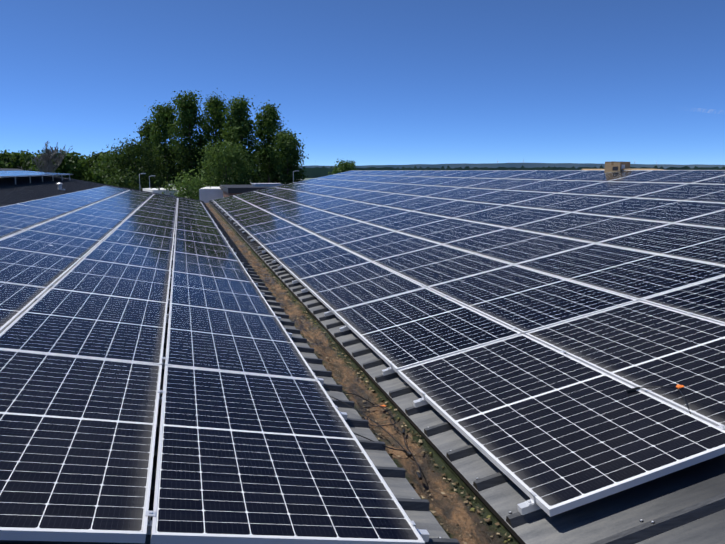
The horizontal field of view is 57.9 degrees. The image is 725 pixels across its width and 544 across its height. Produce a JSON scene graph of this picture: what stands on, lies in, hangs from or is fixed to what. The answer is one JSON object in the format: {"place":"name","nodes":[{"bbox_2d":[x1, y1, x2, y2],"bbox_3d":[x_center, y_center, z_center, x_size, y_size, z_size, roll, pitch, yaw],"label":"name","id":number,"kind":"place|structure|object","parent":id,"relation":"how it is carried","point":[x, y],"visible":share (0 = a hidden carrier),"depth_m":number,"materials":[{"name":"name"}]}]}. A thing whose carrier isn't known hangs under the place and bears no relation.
{"place":"outdoors","nodes":[
{"label":"outdoors","id":0,"kind":"place"},
{"bbox_2d":[169,178,313,195],"bbox_3d":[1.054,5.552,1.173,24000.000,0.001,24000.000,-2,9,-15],"label":"ground","id":1,"kind":"structure","parent":0,"point":[250,182],"depth_m":403.28,"materials":[{"name":"green plant"}]},
{"bbox_2d":[0,160,15,168],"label":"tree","id":2,"kind":"object","parent":1,"relation":"on","point":[2,165],"visible":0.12,"depth_m":145.82,"materials":[{"name":"green plant"}]},
{"bbox_2d":[0,151,32,170],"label":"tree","id":3,"kind":"object","parent":1,"relation":"on","point":[6,158],"visible":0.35,"depth_m":150.12,"materials":[{"name":"green plant"}]},
{"bbox_2d":[1,146,36,169],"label":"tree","id":4,"kind":"object","parent":1,"relation":"on","point":[15,154],"visible":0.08,"depth_m":155.93,"materials":[{"name":"green plant"}]},
{"bbox_2d":[18,149,34,157],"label":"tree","id":5,"kind":"object","parent":1,"relation":"on","point":[27,153],"depth_m":169.22,"materials":[{"name":"green plant"}]},
{"bbox_2d":[30,149,46,168],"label":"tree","id":6,"kind":"object","parent":1,"relation":"on","point":[38,151],"depth_m":163.74,"materials":[{"name":"green plant"}]},
{"bbox_2d":[17,141,72,172],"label":"bare tree","id":7,"kind":"object","parent":1,"relation":"on","point":[47,159],"visible":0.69,"depth_m":107.02,"materials":[{"name":"grey plant"}]},
{"bbox_2d":[29,146,86,179],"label":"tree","id":8,"kind":"object","parent":1,"relation":"on","point":[69,164],"visible":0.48,"depth_m":141.01,"materials":[{"name":"green plant"}]},
{"bbox_2d":[78,151,109,182],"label":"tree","id":9,"kind":"object","parent":1,"relation":"on","point":[89,161],"visible":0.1,"depth_m":156.80,"materials":[{"name":"green plant"}]},
{"bbox_2d":[83,151,130,184],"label":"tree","id":10,"kind":"object","parent":1,"relation":"on","point":[96,176],"visible":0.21,"depth_m":144.66,"materials":[{"name":"green plant"}]},
{"bbox_2d":[85,157,136,182],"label":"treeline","id":11,"kind":"object","parent":1,"relation":"on","point":[96,164],"depth_m":146.22,"materials":[{"name":"green plant"}]},
{"bbox_2d":[99,166,149,190],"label":"bush","id":12,"kind":"object","parent":1,"relation":"on","point":[120,181],"visible":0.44,"depth_m":78.84,"materials":[{"name":"green plant"}]},
{"bbox_2d":[90,135,172,190],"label":"round tree","id":13,"kind":"object","parent":1,"relation":"on","point":[127,154],"visible":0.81,"depth_m":94.41,"materials":[{"name":"green plant"}]},
{"bbox_2d":[133,116,170,187],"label":"poplar tree","id":14,"kind":"object","parent":1,"relation":"on","point":[144,130],"visible":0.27,"depth_m":111.53,"materials":[{"name":"green plant"}]},
{"bbox_2d":[133,156,180,188],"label":"tree","id":15,"kind":"object","parent":1,"relation":"on","point":[159,186],"visible":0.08,"depth_m":131.28,"materials":[{"name":"green plant"}]},
{"bbox_2d":[143,188,176,196],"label":"rooftop unit","id":16,"kind":"object","parent":1,"relation":"on","point":[156,190],"depth_m":68.89,"materials":[{"name":"white paint"}]},
{"bbox_2d":[142,100,180,187],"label":"poplar tree","id":17,"kind":"object","parent":1,"relation":"on","point":[162,114],"visible":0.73,"depth_m":107.83,"materials":[{"name":"green plant"}]},
{"bbox_2d":[151,168,210,199],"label":"bush","id":18,"kind":"object","parent":1,"relation":"on","point":[187,191],"visible":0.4,"depth_m":68.42,"materials":[{"name":"green plant"}]},
{"bbox_2d":[169,143,208,188],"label":"tree","id":19,"kind":"object","parent":1,"relation":"on","point":[179,171],"visible":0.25,"depth_m":132.96,"materials":[{"name":"green plant"}]},
{"bbox_2d":[162,90,216,195],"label":"poplar tree","id":20,"kind":"object","parent":1,"relation":"on","point":[187,107],"visible":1,"depth_m":103.40,"materials":[{"name":"green plant"}]},
{"bbox_2d":[179,171,220,199],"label":"bush","id":21,"kind":"object","parent":1,"relation":"on","point":[203,181],"visible":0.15,"depth_m":74.46,"materials":[{"name":"green plant"}]},
{"bbox_2d":[183,146,223,186],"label":"tree","id":22,"kind":"object","parent":1,"relation":"on","point":[203,169],"visible":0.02,"depth_m":134.10,"materials":[{"name":"green plant"}]},
{"bbox_2d":[199,187,222,202],"bbox_3d":[-15.236,-6.783,68.101,2.500,3.924,9.500,-1,9,-9],"label":"rooftop unit","id":23,"kind":"object","parent":1,"relation":"on","point":[207,194],"depth_m":63.24,"materials":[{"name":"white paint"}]},
{"bbox_2d":[196,88,229,175],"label":"poplar tree","id":24,"kind":"object","parent":1,"relation":"on","point":[216,106],"visible":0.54,"depth_m":107.75,"materials":[{"name":"green plant"}]},
{"bbox_2d":[189,134,262,186],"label":"round tree","id":25,"kind":"object","parent":1,"relation":"on","point":[228,158],"visible":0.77,"depth_m":84.08,"materials":[{"name":"green plant"}]},
{"bbox_2d":[213,92,265,179],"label":"poplar tree","id":26,"kind":"object","parent":1,"relation":"on","point":[240,129],"visible":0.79,"depth_m":103.09,"materials":[{"name":"green plant"}]},
{"bbox_2d":[220,184,284,196],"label":"office wing","id":27,"kind":"structure","parent":1,"relation":"on","point":[229,190],"depth_m":55.35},
{"bbox_2d":[235,147,277,182],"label":"tree","id":28,"kind":"object","parent":1,"relation":"on","point":[254,167],"visible":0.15,"depth_m":134.94,"materials":[{"name":"green plant"}]},
{"bbox_2d":[251,183,281,186],"bbox_3d":[-8.881,-5.945,60.763,2.500,4.510,3.400,-2,9,-15],"label":"plant housing","id":29,"kind":"object","parent":1,"relation":"on","point":[265,184],"visible":0.19,"depth_m":59.00,"materials":[{"name":"white paint"}]},
{"bbox_2d":[251,100,283,182],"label":"poplar tree","id":30,"kind":"object","parent":1,"relation":"on","point":[268,122],"visible":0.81,"depth_m":107.24,"materials":[{"name":"green plant"}]},
{"bbox_2d":[254,152,304,183],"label":"tree","id":31,"kind":"object","parent":1,"relation":"on","point":[272,181],"visible":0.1,"depth_m":133.78,"materials":[{"name":"green plant"}]},
{"bbox_2d":[261,128,308,183],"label":"poplar tree","id":32,"kind":"object","parent":1,"relation":"on","point":[287,144],"visible":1,"depth_m":102.81,"materials":[{"name":"green plant"}]},
{"bbox_2d":[328,158,356,174],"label":"round tree","id":33,"kind":"object","parent":1,"relation":"on","point":[342,167],"visible":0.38,"depth_m":146.73,"materials":[{"name":"green plant"}]},
{"bbox_2d":[207,165,724,177],"bbox_3d":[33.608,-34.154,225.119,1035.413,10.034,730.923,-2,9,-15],"label":"woods","id":34,"kind":"object","parent":1,"relation":"on","point":[316,172],"visible":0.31,"depth_m":480.51,"materials":[{"name":"green plant"}]},
{"bbox_2d":[0,0,724,165],"label":"sky","id":35,"kind":"structure","parent":0,"point":[365,82],"materials":[{"name":"blue"}]},
{"bbox_2d":[194,163,724,168],"bbox_3d":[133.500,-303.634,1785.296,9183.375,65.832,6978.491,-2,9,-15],"label":"hills","id":36,"kind":"structure","parent":0,"point":[528,165],"depth_m":4997.23,"materials":[{"name":"green plant"}]},
{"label":"hall walls","id":37,"kind":"object","parent":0,"visible":0},
{"bbox_2d":[0,168,351,171],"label":"roof ridge caps","id":38,"kind":"object","parent":37,"relation":"on","point":[21,169],"visible":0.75,"depth_m":29.57,"materials":[{"name":"grey metal"}]},
{"bbox_2d":[212,170,724,516],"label":"solar panels","id":39,"kind":"object","parent":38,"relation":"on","point":[526,406],"visible":1,"depth_m":5.97,"materials":[{"name":"black"}]},
{"bbox_2d":[211,174,724,514],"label":"panel clamps","id":40,"kind":"object","parent":39,"relation":"attached to","point":[528,506],"visible":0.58,"depth_m":4.97,"materials":[{"name":"silver metal"}]},
{"bbox_2d":[321,384,690,479],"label":"loose dc cables","id":41,"kind":"object","parent":39,"relation":"on","point":[409,453],"visible":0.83,"depth_m":3.92,"materials":[{"name":"black rubber"}]},
{"bbox_2d":[604,161,629,172],"bbox_3d":[5.311,-2.182,13.654,0.462,0.234,0.338,-8,12,-43],"label":"chimney","id":42,"kind":"object","parent":38,"relation":"on","point":[613,166],"visible":0.85,"depth_m":13.50,"materials":[{"name":"brown brick"}]},
{"bbox_2d":[581,169,662,169],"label":"roof ridge","id":43,"kind":"structure","parent":38,"relation":"on","point":[624,169],"depth_m":13.46,"materials":[{"name":"grey metal"}]},
{"bbox_2d":[0,170,459,543],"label":"roof slope","id":44,"kind":"structure","parent":37,"relation":"on","point":[392,474],"depth_m":4.62,"materials":[{"name":"grey metal"}]},
{"bbox_2d":[0,171,72,183],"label":"solar panels","id":45,"kind":"object","parent":44,"relation":"on","point":[15,174],"visible":0.9,"depth_m":24.34,"materials":[{"name":"blue"}]},
{"bbox_2d":[57,182,64,189],"bbox_3d":[-10.161,-2.860,22.006,0.280,0.300,0.280,-2,9,-15],"label":"roof vent","id":46,"kind":"object","parent":44,"relation":"on","point":[59,185],"visible":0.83,"depth_m":21.95,"materials":[{"name":"grey"}]},
{"bbox_2d":[0,186,424,543],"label":"solar panels","id":47,"kind":"object","parent":44,"relation":"on","point":[258,442],"visible":0.98,"depth_m":3.67,"materials":[{"name":"black"}]},
{"bbox_2d":[16,191,429,541],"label":"panel clamps","id":48,"kind":"object","parent":44,"relation":"on","point":[424,534],"visible":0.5,"depth_m":4.07,"materials":[{"name":"silver metal"}]},
{"bbox_2d":[205,203,520,543],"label":"valley gutter","id":49,"kind":"object","parent":37,"relation":"on","point":[451,508],"visible":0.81,"depth_m":4.12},
{"bbox_2d":[222,217,510,543],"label":"gutter debris","id":50,"kind":"object","parent":49,"relation":"on","point":[488,520],"visible":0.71,"depth_m":4.08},
{"bbox_2d":[209,200,724,543],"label":"roof slope","id":51,"kind":"structure","parent":37,"relation":"on","point":[685,505],"depth_m":3.01,"materials":[{"name":"grey metal"}]},
{"bbox_2d":[412,450,654,537],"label":"roof screws","id":52,"kind":"object","parent":51,"relation":"on","point":[641,520],"visible":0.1,"depth_m":2.82,"materials":[{"name":"silver metal"}]}
]}

